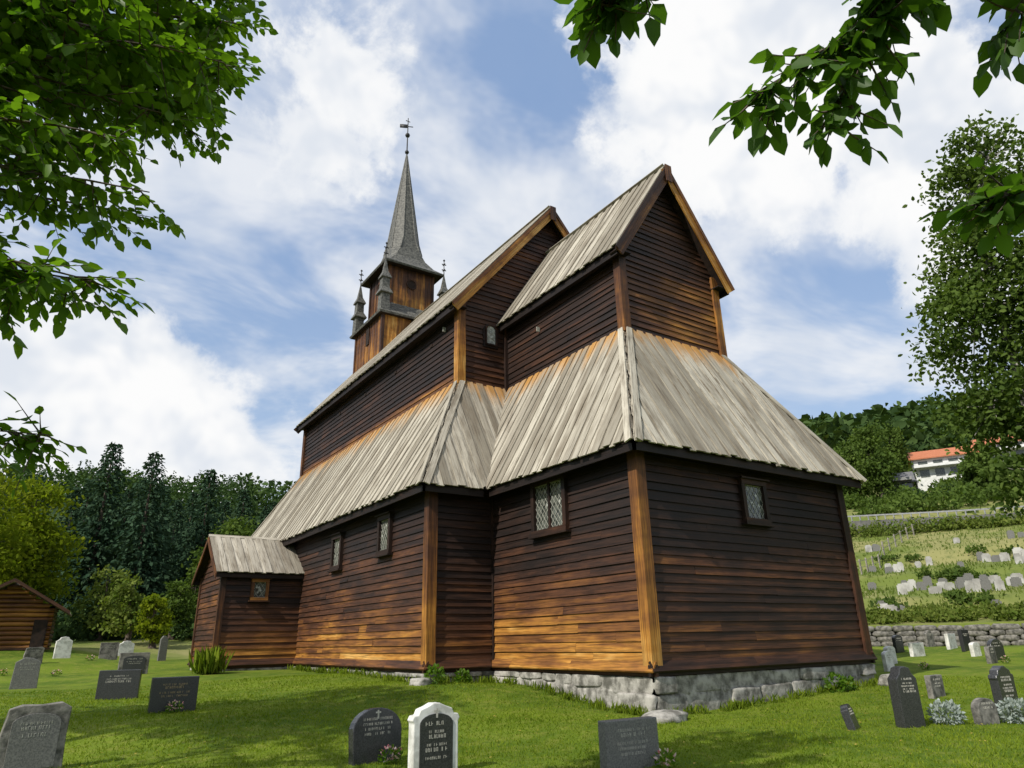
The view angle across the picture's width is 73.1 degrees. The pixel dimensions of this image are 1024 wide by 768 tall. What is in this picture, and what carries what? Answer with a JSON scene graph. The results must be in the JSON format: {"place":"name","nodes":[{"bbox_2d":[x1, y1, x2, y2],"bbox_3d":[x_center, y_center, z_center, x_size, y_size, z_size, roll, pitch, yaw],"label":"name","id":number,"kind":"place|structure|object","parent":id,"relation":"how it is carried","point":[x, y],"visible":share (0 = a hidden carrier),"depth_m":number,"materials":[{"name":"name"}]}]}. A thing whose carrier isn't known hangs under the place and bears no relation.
{"place":"outdoors","nodes":[
{"label":"outdoors","id":0,"kind":"place"},
{"bbox_2d":[0,468,1023,767],"bbox_3d":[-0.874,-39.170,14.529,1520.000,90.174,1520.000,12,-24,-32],"label":"ground","id":1,"kind":"structure","parent":0,"point":[76,668],"depth_m":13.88,"materials":[{"name":"green plant"}]},
{"bbox_2d":[9,658,40,689],"bbox_3d":[-13.899,8.281,19.753,0.659,0.859,0.143,12,-24,-32],"label":"gravestone","id":2,"kind":"object","parent":1,"relation":"on","point":[26,671],"visible":0.97,"depth_m":19.70,"materials":[{"name":"grey stone"}]},
{"bbox_2d":[0,463,53,584],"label":"yellow green tree","id":3,"kind":"object","parent":1,"relation":"on","point":[16,545],"visible":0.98,"depth_m":36.94,"materials":[{"name":"green plant"}]},
{"bbox_2d":[23,647,44,663],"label":"gravestone","id":4,"kind":"object","parent":1,"relation":"on","point":[37,653],"visible":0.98,"depth_m":25.52,"materials":[{"name":"stone"}]},
{"bbox_2d":[0,578,71,650],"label":"log cabin","id":5,"kind":"object","parent":1,"relation":"on","point":[27,620],"visible":1,"depth_m":29.24,"materials":[{"name":"brown wood"}]},
{"bbox_2d":[29,620,47,646],"bbox_3d":[-20.052,10.620,29.259,0.500,1.188,0.030,10,-23,-28],"label":"door","id":6,"kind":"structure","parent":5,"relation":"in","point":[37,639],"depth_m":29.26,"materials":[{"name":"brown wood"}]},
{"bbox_2d":[0,701,71,767],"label":"gravestone","id":7,"kind":"object","parent":1,"relation":"on","point":[32,735],"visible":1,"depth_m":9.00,"materials":[{"name":"stone"}]},
{"bbox_2d":[21,476,55,601],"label":"spruce tree","id":8,"kind":"object","parent":1,"relation":"on","point":[43,479],"visible":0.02,"depth_m":54.86,"materials":[{"name":"green plant"}]},
{"bbox_2d":[0,391,86,499],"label":"linden tree","id":9,"kind":"object","parent":1,"relation":"on","point":[29,442],"visible":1,"depth_m":4.36,"materials":[{"name":"green plant"}]},
{"bbox_2d":[0,472,97,605],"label":"yellow green tree","id":10,"kind":"object","parent":1,"relation":"on","point":[40,574],"visible":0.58,"depth_m":40.64,"materials":[{"name":"green plant"}]},
{"bbox_2d":[53,637,72,657],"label":"gravestone","id":11,"kind":"object","parent":1,"relation":"on","point":[63,647],"visible":0.94,"depth_m":28.03,"materials":[{"name":"white stone"}]},
{"bbox_2d":[49,486,87,613],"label":"spruce tree","id":12,"kind":"object","parent":1,"relation":"on","point":[75,493],"visible":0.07,"depth_m":58.92,"materials":[{"name":"green plant"}]},
{"bbox_2d":[55,479,100,597],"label":"spruce tree","id":13,"kind":"object","parent":1,"relation":"on","point":[85,487],"visible":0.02,"depth_m":68.42,"materials":[{"name":"green plant"}]},
{"bbox_2d":[45,442,130,621],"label":"spruce tree","id":14,"kind":"object","parent":1,"relation":"on","point":[93,555],"visible":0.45,"depth_m":50.86,"materials":[{"name":"green plant"}]},
{"bbox_2d":[67,564,143,640],"bbox_3d":[-23.339,12.608,39.783,3.774,4.361,3.287,12,-24,-32],"label":"young rowan tree","id":15,"kind":"object","parent":1,"relation":"on","point":[102,590],"visible":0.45,"depth_m":39.55,"materials":[{"name":"green plant"}]},
{"bbox_2d":[98,642,119,659],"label":"gravestone","id":16,"kind":"object","parent":1,"relation":"on","point":[109,650],"visible":0.97,"depth_m":29.25,"materials":[{"name":"stone"}]},
{"bbox_2d":[95,669,142,699],"bbox_3d":[-9.156,7.016,16.092,0.880,0.660,0.163,5,-21,-16],"label":"gravestone","id":17,"kind":"object","parent":1,"relation":"on","point":[116,684],"visible":0.95,"depth_m":16.03,"materials":[{"name":"stone"}]},
{"bbox_2d":[100,489,142,568],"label":"spruce tree","id":18,"kind":"object","parent":1,"relation":"on","point":[130,495],"visible":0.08,"depth_m":58.44,"materials":[{"name":"green plant"}]},
{"bbox_2d":[51,603,194,641],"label":"undergrowth","id":19,"kind":"object","parent":1,"relation":"on","point":[70,628],"visible":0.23,"depth_m":39.53,"materials":[{"name":"green plant"}]},
{"bbox_2d":[118,641,134,655],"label":"gravestone","id":20,"kind":"object","parent":1,"relation":"on","point":[126,646],"visible":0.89,"depth_m":31.71,"materials":[{"name":"white stone"}]},
{"bbox_2d":[109,483,146,556],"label":"spruce tree","id":21,"kind":"object","parent":1,"relation":"on","point":[132,489],"visible":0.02,"depth_m":68.65,"materials":[{"name":"green plant"}]},
{"bbox_2d":[80,451,176,638],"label":"spruce tree","id":22,"kind":"object","parent":1,"relation":"on","point":[140,557],"visible":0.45,"depth_m":49.56,"materials":[{"name":"green plant"}]},
{"bbox_2d":[89,573,169,640],"bbox_3d":[-20.528,12.104,37.103,3.588,3.843,3.114,12,-24,-32],"label":"young rowan tree","id":23,"kind":"object","parent":1,"relation":"on","point":[127,598],"visible":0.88,"depth_m":36.54,"materials":[{"name":"green plant"}]},
{"bbox_2d":[118,652,150,673],"bbox_3d":[-13.451,9.955,24.569,0.950,0.750,0.215,12,-24,-32],"label":"gravestone","id":24,"kind":"object","parent":1,"relation":"on","point":[131,661],"visible":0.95,"depth_m":24.53,"materials":[{"name":"stone"}]},
{"bbox_2d":[0,0,277,358],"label":"linden tree","id":25,"kind":"object","parent":1,"relation":"on","point":[61,61],"visible":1,"depth_m":4.76,"materials":[{"name":"green plant"}]},
{"bbox_2d":[0,459,295,522],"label":"distant forest","id":26,"kind":"object","parent":1,"relation":"on","point":[258,492],"visible":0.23,"depth_m":308.14,"materials":[{"name":"green plant"}]},
{"bbox_2d":[133,593,174,648],"bbox_3d":[-18.546,12.321,35.786,1.991,2.797,2.136,12,-24,-32],"label":"young rowan tree","id":27,"kind":"object","parent":1,"relation":"on","point":[151,623],"visible":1,"depth_m":35.47,"materials":[{"name":"green plant"}]},
{"bbox_2d":[133,486,177,593],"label":"spruce tree","id":28,"kind":"object","parent":1,"relation":"on","point":[163,559],"visible":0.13,"depth_m":58.29,"materials":[{"name":"green plant"}]},
{"bbox_2d":[157,636,167,660],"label":"gravestone","id":29,"kind":"object","parent":1,"relation":"on","point":[162,650],"visible":0.96,"depth_m":31.63,"materials":[{"name":"grey stone"}]},
{"bbox_2d":[147,676,199,713],"bbox_3d":[-6.588,6.058,13.452,0.840,0.660,0.163,11,-24,-31],"label":"gravestone","id":30,"kind":"object","parent":1,"relation":"on","point":[165,691],"visible":0.97,"depth_m":13.40,"materials":[{"name":"stone"}]},
{"bbox_2d":[165,701,183,712],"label":"grave flowers","id":31,"kind":"object","parent":1,"relation":"on","point":[172,711],"visible":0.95,"depth_m":13.19,"materials":[{"name":"green plant"}]},
{"bbox_2d":[162,499,190,590],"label":"spruce tree","id":32,"kind":"object","parent":1,"relation":"on","point":[176,505],"visible":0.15,"depth_m":64.14,"materials":[{"name":"green plant"}]},
{"bbox_2d":[157,579,197,639],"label":"young rowan tree","id":33,"kind":"object","parent":1,"relation":"on","point":[180,608],"visible":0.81,"depth_m":40.57,"materials":[{"name":"green plant"}]},
{"bbox_2d":[160,545,203,616],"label":"ash tree","id":34,"kind":"object","parent":1,"relation":"on","point":[195,588],"visible":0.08,"depth_m":44.01,"materials":[{"name":"green plant"}]},
{"bbox_2d":[167,491,200,571],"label":"spruce tree","id":35,"kind":"object","parent":1,"relation":"on","point":[194,495],"visible":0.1,"depth_m":74.12,"materials":[{"name":"green plant"}]},
{"bbox_2d":[160,468,224,594],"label":"spruce tree","id":36,"kind":"object","parent":1,"relation":"on","point":[204,518],"visible":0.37,"depth_m":54.14,"materials":[{"name":"green plant"}]},
{"bbox_2d":[188,644,234,674],"bbox_3d":[-9.724,8.829,22.202,1.376,0.902,1.353,12,-24,-32],"label":"iris plant","id":37,"kind":"object","parent":1,"relation":"on","point":[207,661],"visible":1,"depth_m":21.89,"materials":[{"name":"green plant"}]},
{"bbox_2d":[180,515,259,578],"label":"ash tree","id":38,"kind":"object","parent":1,"relation":"on","point":[230,528],"visible":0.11,"depth_m":50.75,"materials":[{"name":"green plant"}]},
{"bbox_2d":[209,499,232,528],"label":"spruce tree","id":39,"kind":"object","parent":1,"relation":"on","point":[227,504],"visible":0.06,"depth_m":71.84,"materials":[{"name":"green plant"}]},
{"bbox_2d":[230,489,256,528],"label":"spruce tree","id":40,"kind":"object","parent":1,"relation":"on","point":[244,497],"visible":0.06,"depth_m":65.27,"materials":[{"name":"green plant"}]},
{"bbox_2d":[255,506,271,530],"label":"spruce tree","id":41,"kind":"object","parent":1,"relation":"on","point":[265,511],"visible":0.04,"depth_m":63.82,"materials":[{"name":"green plant"}]},
{"bbox_2d":[348,707,401,765],"bbox_3d":[-1.872,4.825,9.477,0.760,0.698,0.145,16,-30,-38],"label":"gravestone","id":42,"kind":"object","parent":1,"relation":"on","point":[372,732],"visible":0.97,"depth_m":9.39,"materials":[{"name":"stone"}]},
{"bbox_2d":[377,744,403,764],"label":"grave flowers","id":43,"kind":"object","parent":1,"relation":"on","point":[395,751],"visible":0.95,"depth_m":9.23,"materials":[{"name":"green plant"}]},
{"bbox_2d":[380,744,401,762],"bbox_3d":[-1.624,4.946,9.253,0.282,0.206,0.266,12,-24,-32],"label":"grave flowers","id":44,"kind":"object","parent":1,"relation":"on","point":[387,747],"visible":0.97,"depth_m":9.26,"materials":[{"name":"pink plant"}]},
{"bbox_2d":[410,677,433,685],"bbox_3d":[-2.126,7.049,16.276,0.475,0.260,0.583,-18,-26,38],"label":"field stone","id":45,"kind":"object","parent":1,"relation":"on","point":[422,681],"visible":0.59,"depth_m":16.09,"materials":[{"name":"grey stone"}]},
{"bbox_2d":[408,702,458,767],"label":"gravestone","id":46,"kind":"object","parent":1,"relation":"on","point":[433,736],"visible":1,"depth_m":8.61,"materials":[{"name":"white stone"}]},
{"bbox_2d":[423,662,445,684],"bbox_3d":[-1.829,6.912,16.400,0.574,0.569,0.607,12,-24,-32],"label":"nettle plant","id":47,"kind":"object","parent":1,"relation":"on","point":[432,672],"visible":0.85,"depth_m":16.38,"materials":[{"name":"green plant"}]},
{"bbox_2d":[454,668,471,682],"bbox_3d":[-1.207,7.202,16.935,0.484,0.465,0.463,12,-24,-32],"label":"nettle plant","id":48,"kind":"object","parent":1,"relation":"on","point":[468,677],"visible":0.88,"depth_m":16.92,"materials":[{"name":"green plant"}]},
{"bbox_2d":[187,118,877,712],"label":"stave church","id":49,"kind":"structure","parent":1,"relation":"on","point":[591,460],"depth_m":18.61,"materials":[{"name":"brown wood"}]},
{"bbox_2d":[256,326,759,593],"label":"bright window panes","id":50,"kind":"structure","parent":49,"relation":"in","point":[489,340],"depth_m":23.47,"materials":[{"name":"grey glass"}]},
{"bbox_2d":[254,481,764,596],"bbox_3d":[-2.249,4.664,20.076,2.711,2.040,18.034,28,-35,-53],"label":"window glass","id":51,"kind":"structure","parent":49,"relation":"in","point":[258,584],"depth_m":17.15,"materials":[{"name":"grey glass"}]},
{"bbox_2d":[81,695,985,767],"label":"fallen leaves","id":52,"kind":"object","parent":1,"relation":"on","point":[535,745],"visible":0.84,"depth_m":10.22,"materials":[{"name":"brown plant"}]},
{"bbox_2d":[287,664,878,715],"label":"wall weeds","id":53,"kind":"object","parent":1,"relation":"on","point":[621,708],"depth_m":15.35,"materials":[{"name":"green plant"}]},
{"bbox_2d":[598,716,659,767],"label":"gravestone","id":54,"kind":"object","parent":1,"relation":"on","point":[633,742],"visible":0.99,"depth_m":8.65,"materials":[{"name":"grey stone"}]},
{"bbox_2d":[641,709,687,723],"bbox_3d":[2.795,6.117,12.602,0.737,0.315,1.025,-18,-26,37],"label":"field stone","id":55,"kind":"object","parent":1,"relation":"on","point":[669,715],"visible":0.46,"depth_m":12.37,"materials":[{"name":"grey stone"}]},
{"bbox_2d":[654,748,675,765],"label":"grave flowers","id":56,"kind":"object","parent":1,"relation":"on","point":[656,758],"visible":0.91,"depth_m":8.60,"materials":[{"name":"pink plant"}]},
{"bbox_2d":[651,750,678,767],"bbox_3d":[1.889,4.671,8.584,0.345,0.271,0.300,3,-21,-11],"label":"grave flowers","id":57,"kind":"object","parent":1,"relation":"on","point":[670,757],"visible":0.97,"depth_m":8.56,"materials":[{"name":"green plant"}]},
{"bbox_2d":[554,0,1023,256],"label":"elm tree","id":58,"kind":"object","parent":1,"relation":"on","point":[852,51],"visible":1,"depth_m":2.60,"materials":[{"name":"green plant"}]},
{"bbox_2d":[822,671,847,692],"bbox_3d":[7.345,6.815,15.710,0.559,0.585,0.553,12,-24,-32],"label":"nettle plant","id":59,"kind":"object","parent":1,"relation":"on","point":[832,674],"visible":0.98,"depth_m":15.65,"materials":[{"name":"green plant"}]},
{"bbox_2d":[829,446,863,502],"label":"birch tree","id":60,"kind":"object","parent":1,"relation":"on","point":[850,490],"visible":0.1,"depth_m":107.73,"materials":[{"name":"green plant"}]},
{"bbox_2d":[838,674,857,690],"bbox_3d":[7.704,6.899,15.878,0.430,0.451,0.444,-14,-24,31],"label":"nettle plant","id":61,"kind":"object","parent":1,"relation":"on","point":[850,685],"visible":0.65,"depth_m":15.80,"materials":[{"name":"green plant"}]},
{"bbox_2d":[840,704,859,730],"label":"gravestone","id":62,"kind":"object","parent":1,"relation":"on","point":[849,717],"visible":0.99,"depth_m":10.97,"materials":[{"name":"stone"}]},
{"bbox_2d":[835,434,873,496],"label":"birch tree","id":63,"kind":"object","parent":1,"relation":"on","point":[849,447],"visible":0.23,"depth_m":112.07,"materials":[{"name":"green plant"}]},
{"bbox_2d":[850,420,903,496],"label":"birch tree","id":64,"kind":"object","parent":1,"relation":"on","point":[875,465],"visible":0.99,"depth_m":105.24,"materials":[{"name":"green plant"}]},
{"bbox_2d":[878,674,888,685],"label":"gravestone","id":65,"kind":"object","parent":1,"relation":"on","point":[882,680],"visible":0.28,"depth_m":16.68,"materials":[{"name":"grey stone"}]},
{"bbox_2d":[881,651,894,671],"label":"gravestone","id":66,"kind":"object","parent":1,"relation":"on","point":[887,660],"visible":0.97,"depth_m":20.30,"materials":[{"name":"white stone"}]},
{"bbox_2d":[857,520,921,574],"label":"pasture fence","id":67,"kind":"object","parent":1,"relation":"on","point":[883,551],"visible":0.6,"depth_m":57.88,"materials":[{"name":"grey wood"}]},
{"bbox_2d":[883,646,897,663],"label":"gravestone","id":68,"kind":"object","parent":1,"relation":"on","point":[891,649],"visible":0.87,"depth_m":23.38,"materials":[{"name":"white stone"}]},
{"bbox_2d":[872,423,920,484],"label":"birch tree","id":69,"kind":"object","parent":1,"relation":"on","point":[895,445],"visible":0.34,"depth_m":111.89,"materials":[{"name":"green plant"}]},
{"bbox_2d":[877,471,915,493],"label":"grey shed","id":70,"kind":"structure","parent":1,"relation":"on","point":[907,478],"depth_m":105.17,"materials":[{"name":"clear wood"}]},
{"bbox_2d":[891,635,904,652],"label":"gravestone","id":71,"kind":"object","parent":1,"relation":"on","point":[897,642],"visible":0.99,"depth_m":27.91,"materials":[{"name":"stone"}]},
{"bbox_2d":[887,666,925,727],"bbox_3d":[6.412,5.105,11.263,0.420,0.938,0.203,5,-21,-16],"label":"gravestone","id":72,"kind":"object","parent":1,"relation":"on","point":[905,698],"visible":0.97,"depth_m":11.18,"materials":[{"name":"stone"}]},
{"bbox_2d":[798,387,1020,469],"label":"distant forest","id":73,"kind":"object","parent":1,"relation":"on","point":[832,432],"visible":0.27,"depth_m":149.19,"materials":[{"name":"green plant"}]},
{"bbox_2d":[908,643,925,656],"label":"gravestone","id":74,"kind":"object","parent":1,"relation":"on","point":[916,649],"visible":0.92,"depth_m":25.67,"materials":[{"name":"white stone"}]},
{"bbox_2d":[923,630,935,646],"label":"gravestone","id":75,"kind":"object","parent":1,"relation":"on","point":[928,638],"visible":0.97,"depth_m":30.00,"materials":[{"name":"stone"}]},
{"bbox_2d":[843,453,1023,514],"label":"garden bushes","id":76,"kind":"object","parent":1,"relation":"on","point":[894,500],"visible":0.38,"depth_m":84.45,"materials":[{"name":"green plant"}]},
{"bbox_2d":[924,674,945,698],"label":"gravestone","id":77,"kind":"object","parent":1,"relation":"on","point":[935,686],"visible":0.98,"depth_m":14.28,"materials":[{"name":"stone"}]},
{"bbox_2d":[849,510,1023,536],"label":"roadside bushes","id":78,"kind":"object","parent":1,"relation":"on","point":[943,524],"visible":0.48,"depth_m":66.70,"materials":[{"name":"green plant"}]},
{"bbox_2d":[852,523,1023,619],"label":"rough grass","id":79,"kind":"structure","parent":1,"relation":"on","point":[879,590],"depth_m":50.22,"materials":[{"name":"green plant"}]},
{"bbox_2d":[853,504,1022,608],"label":"hillside shrubs","id":80,"kind":"object","parent":1,"relation":"on","point":[960,596],"visible":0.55,"depth_m":44.37,"materials":[{"name":"green plant"}]},
{"bbox_2d":[911,454,965,490],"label":"walls","id":81,"kind":"structure","parent":1,"relation":"on","point":[923,483],"depth_m":109.50,"materials":[{"name":"white paint"}]},
{"bbox_2d":[914,460,960,469],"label":"balcony","id":82,"kind":"structure","parent":81,"relation":"attached to","point":[941,464],"depth_m":108.60,"materials":[{"name":"white paint"}]},
{"bbox_2d":[918,458,957,477],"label":"windows","id":83,"kind":"structure","parent":81,"relation":"attached to","point":[938,471],"depth_m":109.33,"materials":[{"name":"grey glass"}]},
{"bbox_2d":[907,445,978,467],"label":"roof","id":84,"kind":"structure","parent":81,"relation":"on","point":[928,454],"depth_m":111.06,"materials":[{"name":"orange tile"}]},
{"bbox_2d":[865,599,1023,624],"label":"wall top shrubs","id":85,"kind":"object","parent":1,"relation":"on","point":[994,611],"depth_m":32.28,"materials":[{"name":"green plant"}]},
{"bbox_2d":[865,537,1023,610],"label":"distant gravestones","id":86,"kind":"object","parent":1,"relation":"on","point":[973,584],"visible":0.81,"depth_m":42.14,"materials":[{"name":"stone"}]},
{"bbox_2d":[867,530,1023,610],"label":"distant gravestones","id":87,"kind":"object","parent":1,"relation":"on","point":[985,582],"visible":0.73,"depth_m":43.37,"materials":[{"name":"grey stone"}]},
{"bbox_2d":[868,623,1023,645],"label":"stone retaining wall","id":88,"kind":"structure","parent":1,"relation":"on","point":[1005,633],"depth_m":30.48,"materials":[{"name":"stone"}]},
{"bbox_2d":[926,698,967,725],"bbox_3d":[7.175,5.457,11.412,0.592,0.480,0.583,12,-24,-32],"label":"silver shrub","id":89,"kind":"object","parent":1,"relation":"on","point":[950,705],"visible":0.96,"depth_m":11.34,"materials":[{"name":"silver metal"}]},
{"bbox_2d":[944,634,957,649],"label":"gravestone","id":90,"kind":"object","parent":1,"relation":"on","point":[950,641],"visible":0.97,"depth_m":27.85,"materials":[{"name":"white stone"}]},
{"bbox_2d":[898,109,1023,523],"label":"birch tree","id":91,"kind":"object","parent":1,"relation":"on","point":[964,297],"visible":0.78,"depth_m":23.15,"materials":[{"name":"green plant"}]},
{"bbox_2d":[903,479,1020,499],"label":"hedge below house","id":92,"kind":"object","parent":1,"relation":"on","point":[922,491],"visible":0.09,"depth_m":97.68,"materials":[{"name":"green plant"}]},
{"bbox_2d":[957,629,969,651],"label":"gravestone","id":93,"kind":"object","parent":1,"relation":"on","point":[963,636],"visible":0.96,"depth_m":26.62,"materials":[{"name":"stone"}]},
{"bbox_2d":[969,642,981,656],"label":"gravestone","id":94,"kind":"object","parent":1,"relation":"on","point":[975,649],"visible":0.94,"depth_m":24.57,"materials":[{"name":"white stone"}]},
{"bbox_2d":[948,443,1009,491],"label":"birch tree","id":95,"kind":"object","parent":1,"relation":"on","point":[966,471],"visible":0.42,"depth_m":92.90,"materials":[{"name":"green plant"}]},
{"bbox_2d":[971,698,999,724],"bbox_3d":[7.765,5.385,11.347,0.450,0.419,0.143,7,-22,-21],"label":"gravestone","id":96,"kind":"object","parent":1,"relation":"on","point":[984,711],"visible":0.94,"depth_m":11.29,"materials":[{"name":"stone"}]},
{"bbox_2d":[984,646,997,663],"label":"gravestone","id":97,"kind":"object","parent":1,"relation":"on","point":[990,655],"visible":0.95,"depth_m":21.87,"materials":[{"name":"stone"}]},
{"bbox_2d":[987,639,1005,659],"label":"gravestone","id":98,"kind":"object","parent":1,"relation":"on","point":[998,647],"visible":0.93,"depth_m":23.24,"materials":[{"name":"stone"}]},
{"bbox_2d":[988,666,1021,719],"bbox_3d":[8.529,5.350,11.957,0.535,0.880,0.153,9,-23,-26],"label":"gravestone","id":99,"kind":"object","parent":1,"relation":"on","point":[1002,682],"visible":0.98,"depth_m":11.92,"materials":[{"name":"stone"}]},
{"bbox_2d":[994,440,1023,456],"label":"walls","id":100,"kind":"structure","parent":1,"relation":"on","point":[1013,450],"depth_m":113.93,"materials":[{"name":"white paint"}]},
{"bbox_2d":[989,442,1023,457],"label":"windows","id":101,"kind":"structure","parent":100,"relation":"attached to","point":[1019,451],"depth_m":113.61,"materials":[{"name":"grey glass"}]},
{"bbox_2d":[995,697,1023,723],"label":"silver shrub","id":102,"kind":"object","parent":1,"relation":"on","point":[1016,705],"visible":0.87,"depth_m":11.36,"materials":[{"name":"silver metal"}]},
{"bbox_2d":[0,0,1023,506],"label":"sky","id":103,"kind":"structure","parent":0,"point":[248,331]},
{"bbox_2d":[849,512,1021,532],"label":"road","id":104,"kind":"structure","parent":0,"point":[861,523],"depth_m":70.28,"materials":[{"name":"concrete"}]},
{"bbox_2d":[848,506,1023,520],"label":"guard rail","id":105,"kind":"object","parent":104,"relation":"on","point":[919,513],"visible":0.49,"depth_m":69.34,"materials":[{"name":"metal"}]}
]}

